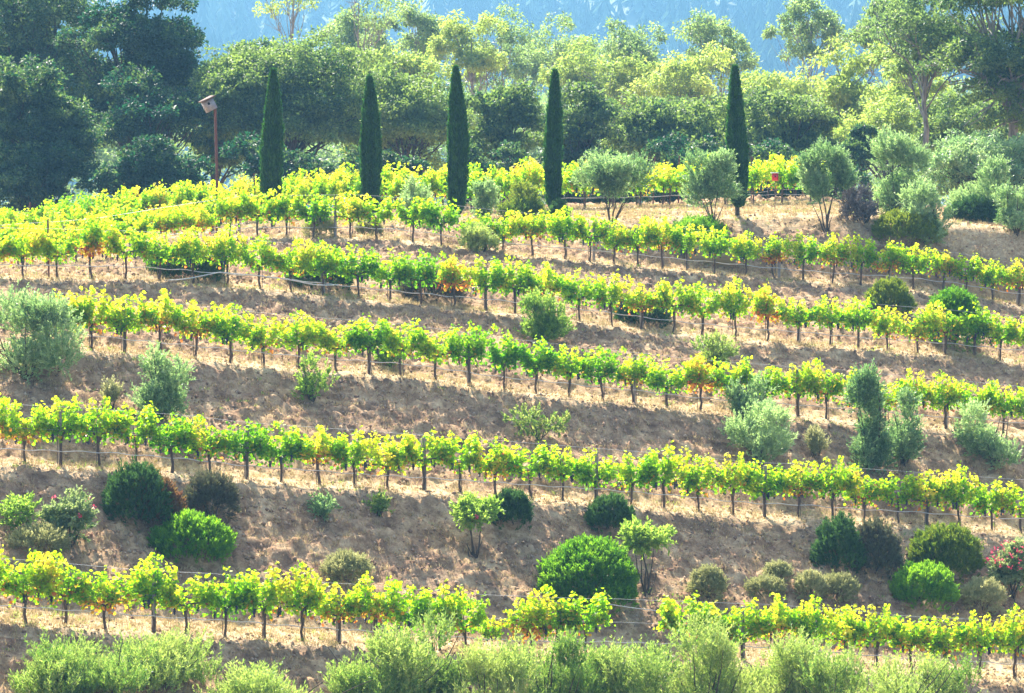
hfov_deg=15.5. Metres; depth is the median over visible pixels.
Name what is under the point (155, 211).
grapevine
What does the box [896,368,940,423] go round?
grapevine
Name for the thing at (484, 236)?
shrub
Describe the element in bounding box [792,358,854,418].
grapevine
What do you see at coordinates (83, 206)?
grapevine
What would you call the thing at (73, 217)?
grapevine
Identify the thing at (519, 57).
eucalyptus tree
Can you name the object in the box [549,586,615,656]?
grapevine
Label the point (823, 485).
grapevine
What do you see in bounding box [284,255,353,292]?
shrub
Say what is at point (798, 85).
broadleaf tree
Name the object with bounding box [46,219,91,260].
grapevine
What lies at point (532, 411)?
shrub
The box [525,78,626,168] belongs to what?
oak tree
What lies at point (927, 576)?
shrub
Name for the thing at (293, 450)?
grapevine
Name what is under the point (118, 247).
grapevine
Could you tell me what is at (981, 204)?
shrub
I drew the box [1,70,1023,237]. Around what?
valley woods
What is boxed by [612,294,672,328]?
shrub
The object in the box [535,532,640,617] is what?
shrub
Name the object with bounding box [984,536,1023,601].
oleander
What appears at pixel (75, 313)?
grapevine
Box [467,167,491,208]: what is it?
grapevine
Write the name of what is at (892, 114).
broadleaf tree
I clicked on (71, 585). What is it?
grapevine
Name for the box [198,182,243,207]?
grapevine
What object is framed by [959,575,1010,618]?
shrub
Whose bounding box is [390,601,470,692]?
broom bush
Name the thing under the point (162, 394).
olive tree
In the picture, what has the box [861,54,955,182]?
broadleaf tree
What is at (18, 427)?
grapevine
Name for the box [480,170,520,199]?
grapevine
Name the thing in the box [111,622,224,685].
broom bush
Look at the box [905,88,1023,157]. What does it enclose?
broadleaf tree
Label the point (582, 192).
grapevine
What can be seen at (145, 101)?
oak tree
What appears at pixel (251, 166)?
shrub
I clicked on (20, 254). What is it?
grapevine
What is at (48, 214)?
grapevine
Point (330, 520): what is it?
soil clods
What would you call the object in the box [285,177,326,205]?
grapevine
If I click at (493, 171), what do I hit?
grapevine
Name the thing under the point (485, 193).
olive tree
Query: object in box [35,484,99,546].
oleander
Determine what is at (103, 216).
grapevine
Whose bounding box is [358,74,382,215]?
cypress tree
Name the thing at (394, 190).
grapevine
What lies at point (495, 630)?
grapevine
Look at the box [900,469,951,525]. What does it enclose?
grapevine
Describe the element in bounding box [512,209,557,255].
grapevine
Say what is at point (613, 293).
grapevine
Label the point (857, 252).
grapevine
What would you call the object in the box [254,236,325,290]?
grapevine
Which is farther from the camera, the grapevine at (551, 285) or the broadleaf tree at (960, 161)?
the broadleaf tree at (960, 161)
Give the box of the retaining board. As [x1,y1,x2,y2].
[685,242,734,268]
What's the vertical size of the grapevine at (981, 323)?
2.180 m
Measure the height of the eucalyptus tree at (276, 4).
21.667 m
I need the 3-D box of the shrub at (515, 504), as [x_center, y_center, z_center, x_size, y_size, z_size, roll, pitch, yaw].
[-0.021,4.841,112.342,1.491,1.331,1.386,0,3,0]
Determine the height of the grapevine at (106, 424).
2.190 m
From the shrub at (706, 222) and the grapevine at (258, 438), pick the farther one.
the shrub at (706, 222)
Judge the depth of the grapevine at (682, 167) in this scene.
158.62 m
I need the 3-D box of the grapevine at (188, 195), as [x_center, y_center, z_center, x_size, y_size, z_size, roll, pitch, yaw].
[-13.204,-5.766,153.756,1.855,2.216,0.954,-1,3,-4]
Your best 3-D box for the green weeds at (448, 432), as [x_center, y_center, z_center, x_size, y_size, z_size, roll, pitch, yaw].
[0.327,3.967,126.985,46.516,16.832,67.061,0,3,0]
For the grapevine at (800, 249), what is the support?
on the ground at (434, 504)
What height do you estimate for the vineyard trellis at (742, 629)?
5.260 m
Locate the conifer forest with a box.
[1,0,1023,207]
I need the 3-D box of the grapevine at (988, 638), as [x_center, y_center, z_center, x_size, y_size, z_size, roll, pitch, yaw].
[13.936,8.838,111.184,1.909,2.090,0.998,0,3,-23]
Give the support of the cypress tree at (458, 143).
on the ground at (434, 504)
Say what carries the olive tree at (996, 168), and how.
on the ground at (434, 504)
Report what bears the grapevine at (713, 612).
on the ground at (434, 504)
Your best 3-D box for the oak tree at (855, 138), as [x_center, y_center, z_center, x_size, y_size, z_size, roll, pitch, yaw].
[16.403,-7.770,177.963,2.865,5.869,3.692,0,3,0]
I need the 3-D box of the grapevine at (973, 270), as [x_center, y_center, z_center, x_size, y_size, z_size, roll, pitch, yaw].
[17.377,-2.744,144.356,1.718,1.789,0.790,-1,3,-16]
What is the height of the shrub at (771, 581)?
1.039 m
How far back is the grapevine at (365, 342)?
119.73 m
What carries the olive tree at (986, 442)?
on the ground at (434, 504)
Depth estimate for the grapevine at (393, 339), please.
120.21 m
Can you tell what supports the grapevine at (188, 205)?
on the ground at (434, 504)
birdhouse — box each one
[198,95,217,232]
[771,172,778,208]
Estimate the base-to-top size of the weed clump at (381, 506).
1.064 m
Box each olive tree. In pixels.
[0,279,88,386]
[124,341,196,421]
[398,174,435,226]
[468,175,502,218]
[568,147,660,221]
[675,147,745,220]
[717,392,798,462]
[723,368,779,420]
[793,134,861,231]
[834,357,899,473]
[861,123,941,213]
[885,379,926,466]
[894,175,960,251]
[942,153,1013,221]
[949,396,1023,469]
[990,179,1023,236]
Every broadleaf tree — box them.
[358,44,461,84]
[425,9,508,158]
[537,34,665,140]
[615,39,736,122]
[715,62,826,122]
[806,32,899,128]
[828,94,921,188]
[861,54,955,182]
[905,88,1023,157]
[917,129,1023,196]
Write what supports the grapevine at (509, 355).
on the ground at (434, 504)
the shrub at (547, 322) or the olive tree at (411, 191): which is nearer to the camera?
the shrub at (547, 322)
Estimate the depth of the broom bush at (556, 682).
100.59 m
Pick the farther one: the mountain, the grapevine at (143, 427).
the mountain
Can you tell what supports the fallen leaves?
on the ground at (434, 504)
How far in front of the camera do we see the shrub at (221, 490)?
107.54 m
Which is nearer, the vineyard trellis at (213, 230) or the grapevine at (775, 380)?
the grapevine at (775, 380)
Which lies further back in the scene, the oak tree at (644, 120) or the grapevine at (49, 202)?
the oak tree at (644, 120)
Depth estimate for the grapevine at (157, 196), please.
153.58 m
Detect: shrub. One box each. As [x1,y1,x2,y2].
[0,138,110,221]
[0,491,41,530]
[1,520,72,560]
[74,134,218,216]
[98,455,173,532]
[117,460,163,507]
[136,473,187,527]
[145,245,226,281]
[145,507,238,570]
[181,466,242,525]
[218,130,339,208]
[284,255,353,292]
[290,350,339,401]
[300,215,337,237]
[318,546,376,589]
[338,144,441,209]
[353,219,384,234]
[396,271,468,303]
[435,139,541,206]
[456,220,503,251]
[492,487,534,530]
[495,178,550,222]
[501,402,570,444]
[512,287,576,341]
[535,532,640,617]
[539,146,642,204]
[547,198,570,223]
[583,492,638,534]
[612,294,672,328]
[634,130,750,202]
[666,212,731,249]
[682,563,730,604]
[690,328,740,367]
[743,572,787,600]
[747,137,872,199]
[761,559,795,582]
[792,568,830,602]
[801,420,831,457]
[808,510,869,576]
[815,569,862,603]
[833,181,879,223]
[843,515,906,578]
[863,274,917,314]
[870,207,948,248]
[887,558,960,611]
[906,520,987,585]
[924,284,982,352]
[946,193,1000,222]
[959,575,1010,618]
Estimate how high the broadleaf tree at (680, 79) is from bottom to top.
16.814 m
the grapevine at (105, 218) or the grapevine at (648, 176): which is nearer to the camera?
the grapevine at (105, 218)
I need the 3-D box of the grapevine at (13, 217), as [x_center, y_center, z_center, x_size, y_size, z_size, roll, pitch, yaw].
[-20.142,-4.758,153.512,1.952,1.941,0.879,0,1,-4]
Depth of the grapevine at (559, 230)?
139.58 m
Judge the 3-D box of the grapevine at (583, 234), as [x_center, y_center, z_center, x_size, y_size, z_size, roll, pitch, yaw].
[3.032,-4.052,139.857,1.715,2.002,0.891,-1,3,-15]
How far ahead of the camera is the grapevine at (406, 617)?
103.71 m
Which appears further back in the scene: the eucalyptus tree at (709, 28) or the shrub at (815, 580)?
the eucalyptus tree at (709, 28)
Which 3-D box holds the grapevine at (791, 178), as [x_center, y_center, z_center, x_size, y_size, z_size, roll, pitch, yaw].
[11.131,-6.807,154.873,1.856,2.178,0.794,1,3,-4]
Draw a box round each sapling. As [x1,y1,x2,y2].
[448,490,504,557]
[615,514,677,596]
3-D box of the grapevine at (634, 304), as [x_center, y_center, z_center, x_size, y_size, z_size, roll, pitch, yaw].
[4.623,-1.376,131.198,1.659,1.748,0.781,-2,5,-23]
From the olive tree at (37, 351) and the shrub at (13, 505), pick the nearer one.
the shrub at (13, 505)
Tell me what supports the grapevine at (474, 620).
on the ground at (434, 504)
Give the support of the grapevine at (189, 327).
on the ground at (434, 504)
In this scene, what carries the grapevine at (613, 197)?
on the ground at (434, 504)
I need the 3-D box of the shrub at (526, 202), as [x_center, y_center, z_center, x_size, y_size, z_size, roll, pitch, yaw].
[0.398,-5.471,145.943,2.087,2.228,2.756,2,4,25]
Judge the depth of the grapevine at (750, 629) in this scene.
108.11 m
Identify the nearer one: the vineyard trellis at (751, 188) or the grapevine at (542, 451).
the grapevine at (542, 451)
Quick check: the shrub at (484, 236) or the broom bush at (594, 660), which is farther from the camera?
the shrub at (484, 236)
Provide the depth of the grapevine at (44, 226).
133.55 m
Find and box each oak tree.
[0,0,106,222]
[0,52,108,181]
[49,0,208,225]
[95,61,228,156]
[183,58,249,187]
[185,25,386,164]
[339,56,491,171]
[464,78,545,165]
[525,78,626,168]
[600,86,762,177]
[718,85,845,167]
[838,121,885,188]
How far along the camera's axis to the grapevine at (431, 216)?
138.17 m
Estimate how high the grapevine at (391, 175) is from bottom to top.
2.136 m
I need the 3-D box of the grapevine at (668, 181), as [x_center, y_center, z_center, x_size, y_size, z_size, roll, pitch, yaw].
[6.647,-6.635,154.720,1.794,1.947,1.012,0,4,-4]
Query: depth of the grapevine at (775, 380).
124.89 m
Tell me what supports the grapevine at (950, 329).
on the ground at (434, 504)
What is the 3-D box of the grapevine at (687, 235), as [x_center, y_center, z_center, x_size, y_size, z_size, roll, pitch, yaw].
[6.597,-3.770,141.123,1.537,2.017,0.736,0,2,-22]
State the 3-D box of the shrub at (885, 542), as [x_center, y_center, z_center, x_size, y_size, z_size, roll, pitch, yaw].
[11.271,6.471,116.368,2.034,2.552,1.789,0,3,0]
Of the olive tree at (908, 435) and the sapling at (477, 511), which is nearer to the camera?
the sapling at (477, 511)
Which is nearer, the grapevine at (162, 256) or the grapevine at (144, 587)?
the grapevine at (144, 587)
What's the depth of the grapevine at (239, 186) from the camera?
141.82 m
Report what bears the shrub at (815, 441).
on the ground at (434, 504)
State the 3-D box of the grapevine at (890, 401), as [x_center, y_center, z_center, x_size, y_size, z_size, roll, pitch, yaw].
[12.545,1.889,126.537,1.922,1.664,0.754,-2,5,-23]
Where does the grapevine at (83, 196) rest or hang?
on the ground at (434, 504)
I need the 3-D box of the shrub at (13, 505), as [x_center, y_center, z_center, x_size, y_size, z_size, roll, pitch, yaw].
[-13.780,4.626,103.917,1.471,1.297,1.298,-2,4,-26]
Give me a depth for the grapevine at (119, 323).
116.69 m
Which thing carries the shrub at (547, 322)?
on the ground at (434, 504)
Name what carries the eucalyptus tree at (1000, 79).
on the ground at (434, 504)
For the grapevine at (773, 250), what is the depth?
142.08 m
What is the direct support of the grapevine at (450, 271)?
on the ground at (434, 504)
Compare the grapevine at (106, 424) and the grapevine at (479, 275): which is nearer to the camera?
the grapevine at (106, 424)
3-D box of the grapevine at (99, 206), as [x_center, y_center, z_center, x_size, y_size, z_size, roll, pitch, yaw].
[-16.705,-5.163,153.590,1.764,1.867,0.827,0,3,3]
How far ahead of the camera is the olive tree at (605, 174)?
145.94 m
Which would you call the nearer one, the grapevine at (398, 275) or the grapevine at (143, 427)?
the grapevine at (143, 427)
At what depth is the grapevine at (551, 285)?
129.93 m
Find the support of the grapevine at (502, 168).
on the ground at (434, 504)
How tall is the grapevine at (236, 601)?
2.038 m
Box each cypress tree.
[258,67,284,228]
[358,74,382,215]
[445,64,471,223]
[542,68,563,207]
[725,63,750,215]
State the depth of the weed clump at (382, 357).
121.46 m
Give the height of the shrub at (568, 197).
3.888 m
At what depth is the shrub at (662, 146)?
172.29 m
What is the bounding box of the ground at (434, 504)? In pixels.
[0,194,1023,692]
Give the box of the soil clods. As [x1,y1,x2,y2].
[0,196,1023,692]
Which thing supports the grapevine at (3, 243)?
on the ground at (434, 504)
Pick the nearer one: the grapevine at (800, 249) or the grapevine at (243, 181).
the grapevine at (800, 249)
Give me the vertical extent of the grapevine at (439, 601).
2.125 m
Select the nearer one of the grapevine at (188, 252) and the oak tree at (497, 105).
the grapevine at (188, 252)
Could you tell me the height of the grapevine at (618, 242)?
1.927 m
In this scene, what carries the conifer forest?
on the mountain
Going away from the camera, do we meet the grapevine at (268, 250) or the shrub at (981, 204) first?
the grapevine at (268, 250)
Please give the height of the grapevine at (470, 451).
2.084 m
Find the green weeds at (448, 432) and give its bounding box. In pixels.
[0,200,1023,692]
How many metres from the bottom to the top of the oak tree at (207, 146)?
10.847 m
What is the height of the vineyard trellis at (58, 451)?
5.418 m
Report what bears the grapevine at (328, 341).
on the ground at (434, 504)
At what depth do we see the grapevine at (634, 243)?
140.31 m
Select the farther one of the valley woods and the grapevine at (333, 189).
the valley woods
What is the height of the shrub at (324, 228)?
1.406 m
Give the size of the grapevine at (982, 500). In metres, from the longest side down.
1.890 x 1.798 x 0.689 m
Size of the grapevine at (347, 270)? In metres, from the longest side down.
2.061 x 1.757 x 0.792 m
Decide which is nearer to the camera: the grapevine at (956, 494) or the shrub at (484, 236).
the grapevine at (956, 494)
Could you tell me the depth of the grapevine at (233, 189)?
157.72 m
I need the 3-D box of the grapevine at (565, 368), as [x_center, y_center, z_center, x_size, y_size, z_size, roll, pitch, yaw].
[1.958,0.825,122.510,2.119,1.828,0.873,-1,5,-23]
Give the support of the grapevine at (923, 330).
on the ground at (434, 504)
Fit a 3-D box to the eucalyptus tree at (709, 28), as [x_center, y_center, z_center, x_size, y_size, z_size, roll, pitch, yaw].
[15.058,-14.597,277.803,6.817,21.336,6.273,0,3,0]
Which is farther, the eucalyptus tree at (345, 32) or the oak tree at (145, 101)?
the eucalyptus tree at (345, 32)
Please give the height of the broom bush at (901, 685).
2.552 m
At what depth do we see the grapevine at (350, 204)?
136.98 m
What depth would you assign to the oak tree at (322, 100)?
181.12 m
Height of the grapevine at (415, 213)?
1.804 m
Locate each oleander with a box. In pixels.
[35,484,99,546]
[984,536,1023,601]
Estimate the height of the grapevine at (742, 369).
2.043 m
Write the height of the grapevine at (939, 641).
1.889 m
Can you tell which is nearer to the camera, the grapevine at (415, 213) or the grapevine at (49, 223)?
the grapevine at (415, 213)
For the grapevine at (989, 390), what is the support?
on the ground at (434, 504)
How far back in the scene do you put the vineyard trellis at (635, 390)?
121.71 m
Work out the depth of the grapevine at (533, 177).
154.29 m
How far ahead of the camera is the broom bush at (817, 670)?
102.34 m
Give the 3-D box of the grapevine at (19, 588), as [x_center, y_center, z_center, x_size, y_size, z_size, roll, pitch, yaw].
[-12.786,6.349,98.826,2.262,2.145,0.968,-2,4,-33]
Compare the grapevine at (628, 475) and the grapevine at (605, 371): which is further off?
the grapevine at (605, 371)
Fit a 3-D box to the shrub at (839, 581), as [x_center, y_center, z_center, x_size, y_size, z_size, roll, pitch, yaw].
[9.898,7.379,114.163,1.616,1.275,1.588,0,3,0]
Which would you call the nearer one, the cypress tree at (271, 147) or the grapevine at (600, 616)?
the grapevine at (600, 616)
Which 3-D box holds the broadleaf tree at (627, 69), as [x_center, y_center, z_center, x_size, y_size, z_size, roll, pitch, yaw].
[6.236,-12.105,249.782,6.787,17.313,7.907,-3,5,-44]
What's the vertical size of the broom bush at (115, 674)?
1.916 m
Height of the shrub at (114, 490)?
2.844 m
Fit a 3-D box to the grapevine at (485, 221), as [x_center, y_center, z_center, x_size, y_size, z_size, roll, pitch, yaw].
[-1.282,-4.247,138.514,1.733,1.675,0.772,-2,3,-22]
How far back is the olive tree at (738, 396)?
123.61 m
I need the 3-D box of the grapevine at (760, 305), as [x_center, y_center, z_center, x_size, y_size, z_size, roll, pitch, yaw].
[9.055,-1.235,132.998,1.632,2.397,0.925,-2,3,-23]
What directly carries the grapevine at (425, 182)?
on the ground at (434, 504)
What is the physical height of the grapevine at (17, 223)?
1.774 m
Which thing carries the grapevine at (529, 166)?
on the ground at (434, 504)
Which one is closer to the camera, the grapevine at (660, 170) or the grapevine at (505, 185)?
the grapevine at (505, 185)
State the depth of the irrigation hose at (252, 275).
126.10 m
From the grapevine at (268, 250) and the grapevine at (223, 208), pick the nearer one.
the grapevine at (268, 250)
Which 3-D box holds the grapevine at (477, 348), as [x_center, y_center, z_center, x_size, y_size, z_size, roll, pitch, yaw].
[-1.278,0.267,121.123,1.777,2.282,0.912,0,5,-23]
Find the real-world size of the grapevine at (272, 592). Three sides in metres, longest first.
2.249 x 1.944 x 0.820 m
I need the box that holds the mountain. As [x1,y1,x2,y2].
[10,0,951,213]
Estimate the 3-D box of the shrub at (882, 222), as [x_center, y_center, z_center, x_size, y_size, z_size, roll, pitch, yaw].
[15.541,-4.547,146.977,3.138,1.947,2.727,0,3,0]
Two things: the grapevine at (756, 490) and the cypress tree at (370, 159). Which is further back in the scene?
the cypress tree at (370, 159)
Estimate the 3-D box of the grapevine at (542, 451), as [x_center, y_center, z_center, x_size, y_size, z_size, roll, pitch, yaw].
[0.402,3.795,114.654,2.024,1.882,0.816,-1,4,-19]
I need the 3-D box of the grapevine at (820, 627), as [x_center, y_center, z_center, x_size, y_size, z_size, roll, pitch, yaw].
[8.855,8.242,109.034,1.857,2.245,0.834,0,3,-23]
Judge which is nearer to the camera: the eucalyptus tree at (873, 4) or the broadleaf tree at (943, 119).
the broadleaf tree at (943, 119)
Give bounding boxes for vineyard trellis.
[0,219,1023,359]
[0,404,1023,530]
[0,558,1023,677]
[5,195,1023,304]
[19,168,819,222]
[50,204,246,247]
[60,294,1022,427]
[237,150,806,218]
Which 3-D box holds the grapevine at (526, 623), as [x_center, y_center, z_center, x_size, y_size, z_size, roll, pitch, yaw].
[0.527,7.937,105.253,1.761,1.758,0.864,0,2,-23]
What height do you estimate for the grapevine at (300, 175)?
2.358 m
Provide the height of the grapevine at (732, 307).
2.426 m
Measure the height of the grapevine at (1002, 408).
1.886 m
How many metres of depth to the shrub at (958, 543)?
116.92 m
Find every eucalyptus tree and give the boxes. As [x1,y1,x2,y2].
[252,0,321,43]
[311,0,405,165]
[342,0,409,68]
[385,0,455,156]
[460,0,548,95]
[495,10,609,104]
[594,16,670,202]
[671,5,761,123]
[762,0,849,89]
[833,0,911,166]
[850,0,1003,175]
[910,0,1023,188]
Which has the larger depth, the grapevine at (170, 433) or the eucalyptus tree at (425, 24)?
the eucalyptus tree at (425, 24)
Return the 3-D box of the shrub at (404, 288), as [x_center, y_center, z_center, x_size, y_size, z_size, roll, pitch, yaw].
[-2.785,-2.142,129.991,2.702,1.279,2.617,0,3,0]
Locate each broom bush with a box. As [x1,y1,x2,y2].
[7,625,102,692]
[22,628,186,692]
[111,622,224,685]
[192,657,370,692]
[317,618,447,692]
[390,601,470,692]
[440,628,545,692]
[497,624,605,692]
[561,636,643,692]
[594,634,687,692]
[658,598,752,692]
[730,622,830,692]
[777,634,873,692]
[846,650,957,692]
[908,644,987,692]
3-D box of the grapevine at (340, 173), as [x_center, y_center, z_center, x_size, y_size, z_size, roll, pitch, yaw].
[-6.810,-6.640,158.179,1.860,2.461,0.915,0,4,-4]
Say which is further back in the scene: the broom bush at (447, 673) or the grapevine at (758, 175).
the grapevine at (758, 175)
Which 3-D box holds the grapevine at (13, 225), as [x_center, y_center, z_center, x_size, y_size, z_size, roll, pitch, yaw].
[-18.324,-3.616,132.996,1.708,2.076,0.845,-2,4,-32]
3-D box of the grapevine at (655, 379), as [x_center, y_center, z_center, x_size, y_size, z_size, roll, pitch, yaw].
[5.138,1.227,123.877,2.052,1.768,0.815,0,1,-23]
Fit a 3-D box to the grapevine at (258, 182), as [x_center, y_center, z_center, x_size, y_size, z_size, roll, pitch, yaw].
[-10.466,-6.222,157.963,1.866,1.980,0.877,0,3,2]
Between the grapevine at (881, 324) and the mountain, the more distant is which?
the mountain
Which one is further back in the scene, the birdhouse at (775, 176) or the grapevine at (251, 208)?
the birdhouse at (775, 176)
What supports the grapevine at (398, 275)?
on the ground at (434, 504)
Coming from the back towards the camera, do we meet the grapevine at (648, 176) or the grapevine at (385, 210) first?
the grapevine at (648, 176)
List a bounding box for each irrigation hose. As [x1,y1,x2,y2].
[165,272,338,285]
[609,604,656,610]
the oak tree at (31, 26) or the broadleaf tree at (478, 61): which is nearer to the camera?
the oak tree at (31, 26)
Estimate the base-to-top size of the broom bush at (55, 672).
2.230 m
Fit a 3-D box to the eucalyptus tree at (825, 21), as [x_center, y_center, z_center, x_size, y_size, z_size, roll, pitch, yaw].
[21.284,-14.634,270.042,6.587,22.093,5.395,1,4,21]
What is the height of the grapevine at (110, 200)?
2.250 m
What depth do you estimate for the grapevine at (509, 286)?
129.65 m
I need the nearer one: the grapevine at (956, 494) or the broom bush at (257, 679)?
the broom bush at (257, 679)
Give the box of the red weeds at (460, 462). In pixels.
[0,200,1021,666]
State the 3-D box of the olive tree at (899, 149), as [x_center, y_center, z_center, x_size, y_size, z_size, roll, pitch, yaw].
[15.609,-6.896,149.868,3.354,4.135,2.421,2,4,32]
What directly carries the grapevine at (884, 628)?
on the ground at (434, 504)
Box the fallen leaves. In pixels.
[5,198,1023,684]
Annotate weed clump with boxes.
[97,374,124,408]
[306,487,342,520]
[361,489,395,516]
[373,345,402,367]
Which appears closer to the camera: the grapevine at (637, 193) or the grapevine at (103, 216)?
the grapevine at (103, 216)
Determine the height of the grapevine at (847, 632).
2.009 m
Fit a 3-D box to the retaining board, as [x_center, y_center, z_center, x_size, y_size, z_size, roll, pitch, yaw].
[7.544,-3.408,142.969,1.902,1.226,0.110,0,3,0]
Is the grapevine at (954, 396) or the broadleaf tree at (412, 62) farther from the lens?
the broadleaf tree at (412, 62)
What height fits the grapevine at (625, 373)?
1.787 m
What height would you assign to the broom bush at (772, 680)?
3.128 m
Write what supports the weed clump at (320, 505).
on the ground at (434, 504)
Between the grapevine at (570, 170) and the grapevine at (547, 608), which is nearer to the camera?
the grapevine at (547, 608)
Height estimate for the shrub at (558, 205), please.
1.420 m
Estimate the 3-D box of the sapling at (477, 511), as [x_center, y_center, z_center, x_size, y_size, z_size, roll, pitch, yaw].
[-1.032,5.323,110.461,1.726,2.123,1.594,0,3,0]
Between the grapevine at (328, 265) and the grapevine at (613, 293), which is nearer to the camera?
the grapevine at (328, 265)
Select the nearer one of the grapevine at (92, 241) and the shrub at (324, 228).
the grapevine at (92, 241)
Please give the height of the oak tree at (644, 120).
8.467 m
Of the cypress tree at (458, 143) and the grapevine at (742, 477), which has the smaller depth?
the grapevine at (742, 477)
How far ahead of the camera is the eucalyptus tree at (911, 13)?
179.48 m
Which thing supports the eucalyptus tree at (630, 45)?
on the ground at (434, 504)
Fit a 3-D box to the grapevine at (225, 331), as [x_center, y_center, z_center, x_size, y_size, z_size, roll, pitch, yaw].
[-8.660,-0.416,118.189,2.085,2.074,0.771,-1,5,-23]
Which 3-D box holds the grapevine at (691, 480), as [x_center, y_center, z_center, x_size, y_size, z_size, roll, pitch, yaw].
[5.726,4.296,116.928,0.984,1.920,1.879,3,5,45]
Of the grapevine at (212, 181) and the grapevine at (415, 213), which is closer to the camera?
the grapevine at (415, 213)
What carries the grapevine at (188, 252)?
on the ground at (434, 504)
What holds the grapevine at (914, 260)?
on the ground at (434, 504)
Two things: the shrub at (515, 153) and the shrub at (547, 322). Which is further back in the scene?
the shrub at (515, 153)
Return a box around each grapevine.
[0,205,9,228]
[0,206,42,235]
[0,219,16,244]
[0,221,30,255]
[0,231,25,261]
[0,393,22,438]
[0,399,58,461]
[0,544,22,598]
[0,548,69,622]
[4,223,56,275]
[8,222,37,264]
[12,208,43,233]
[18,549,114,624]
[24,205,65,228]
[24,216,65,263]
[28,228,82,277]
[32,195,64,217]
[34,216,69,239]
[35,392,95,466]
[37,288,87,342]
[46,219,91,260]
[55,202,92,236]
[56,193,101,218]
[60,190,105,208]
[62,396,127,466]
[64,209,116,277]
[66,285,121,349]
[72,570,142,630]
[80,206,116,245]
[85,189,119,215]
[88,197,121,220]
[97,212,133,259]
[102,292,153,352]
[103,223,155,279]
[103,400,161,461]
[107,199,143,246]
[108,184,149,210]
[112,187,149,215]
[113,211,158,243]
[122,548,192,632]
[132,230,192,281]
[133,288,185,353]
[136,203,173,238]
[143,179,181,230]
[149,205,191,238]
[149,411,204,472]
[156,572,218,633]
[166,200,197,235]
[167,179,207,209]
[170,182,198,205]
[171,223,215,283]
[173,299,222,359]
[173,413,247,472]
[175,203,218,235]
[189,193,226,233]
[192,180,225,205]
[193,565,256,636]
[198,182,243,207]
[203,190,247,236]
[206,221,247,285]
[206,300,254,362]
[217,183,259,228]
[218,179,257,197]
[221,418,279,479]
[228,188,283,237]
[230,171,259,221]
[230,230,287,288]
[235,561,300,638]
[239,314,291,365]
[249,420,311,482]
[250,176,260,197]
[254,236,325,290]
[255,177,290,199]
[260,186,309,235]
[264,308,324,368]
[272,560,329,641]
[281,166,312,213]
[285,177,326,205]
[288,425,345,483]
[291,193,337,236]
[293,238,343,294]
[302,168,333,202]
[304,319,365,371]
[312,169,349,213]
[314,581,368,643]
[328,190,375,237]
[329,162,360,209]
[330,425,380,487]
[333,242,379,298]
[341,176,360,201]
[342,571,416,636]
[343,312,395,373]
[350,164,388,193]
[350,194,396,237]
[357,434,419,488]
[363,247,416,300]
[373,317,428,375]
[377,585,438,633]
[379,173,403,200]
[384,161,422,204]
[391,196,437,241]
[398,427,456,490]
[399,170,440,195]
[400,247,445,305]
[402,168,444,197]
[403,326,467,379]
[413,579,466,650]
[421,193,460,245]
[426,165,467,209]
[428,430,485,492]
[431,588,501,650]
[433,253,475,307]
[436,164,467,195]
[447,319,498,385]
[456,209,496,240]
[461,254,506,310]
[467,162,496,185]
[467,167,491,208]
[468,436,524,494]
[475,615,503,651]
[479,329,525,390]
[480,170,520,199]
[481,208,530,252]
[491,167,520,200]
[491,254,534,313]
[496,440,556,496]
[502,598,557,651]
[508,335,562,393]
[509,156,544,193]
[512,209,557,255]
[513,582,603,641]
[517,158,543,192]
[518,261,566,307]
[537,444,595,500]
[542,168,573,194]
[544,203,581,258]
[545,162,582,194]
[547,344,603,396]
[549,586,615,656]
[557,267,597,321]
[564,158,598,206]
[569,186,597,198]
[570,212,611,261]
[571,450,620,499]
[580,344,626,400]
[589,217,633,263]
[590,186,632,207]
[591,269,633,325]
[606,451,654,504]
[609,214,666,265]
[613,353,659,402]
[620,169,653,203]
[621,282,660,328]
[627,165,659,205]
[640,216,682,268]
[640,440,691,508]
[642,357,694,407]
[649,163,688,203]
[652,164,687,205]
[652,590,721,659]
[653,276,695,333]
[662,160,694,188]
[670,219,705,269]
[673,278,724,334]
[673,453,724,510]
[674,165,704,204]
[676,347,723,410]
[689,604,743,643]
[699,223,737,273]
[702,452,759,514]
[708,355,758,396]
[715,273,755,338]
[717,600,780,660]
[728,228,765,274]
[737,458,786,516]
[744,366,789,400]
[745,592,801,653]
[747,278,785,340]
[748,155,771,203]
[749,152,793,199]
[753,231,793,278]
[761,155,801,203]
[766,362,824,417]
[776,297,825,342]
[778,459,823,516]
[782,155,800,196]
[784,229,819,278]
[788,591,837,647]
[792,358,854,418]
[796,163,829,201]
[800,456,859,518]
[810,294,858,345]
[816,232,853,283]
[822,604,875,659]
[830,463,899,522]
[833,366,880,420]
[840,231,878,284]
[841,293,882,347]
[841,603,907,668]
[861,306,907,349]
[869,237,904,280]
[870,469,921,522]
[876,378,909,422]
[888,615,944,672]
[890,240,930,289]
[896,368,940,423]
[898,308,940,352]
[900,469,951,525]
[911,613,976,660]
[915,300,978,354]
[920,248,960,290]
[921,371,966,428]
[937,461,980,524]
[944,252,984,291]
[952,300,998,355]
[952,379,1001,426]
[955,610,1013,676]
[970,476,1016,528]
[971,258,1011,298]
[981,310,1019,359]
[982,603,1023,678]
[983,383,1023,433]
[989,482,1023,532]
[1000,257,1023,305]
[1003,314,1023,345]
[1005,383,1023,419]
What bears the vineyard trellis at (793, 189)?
on the ground at (434, 504)

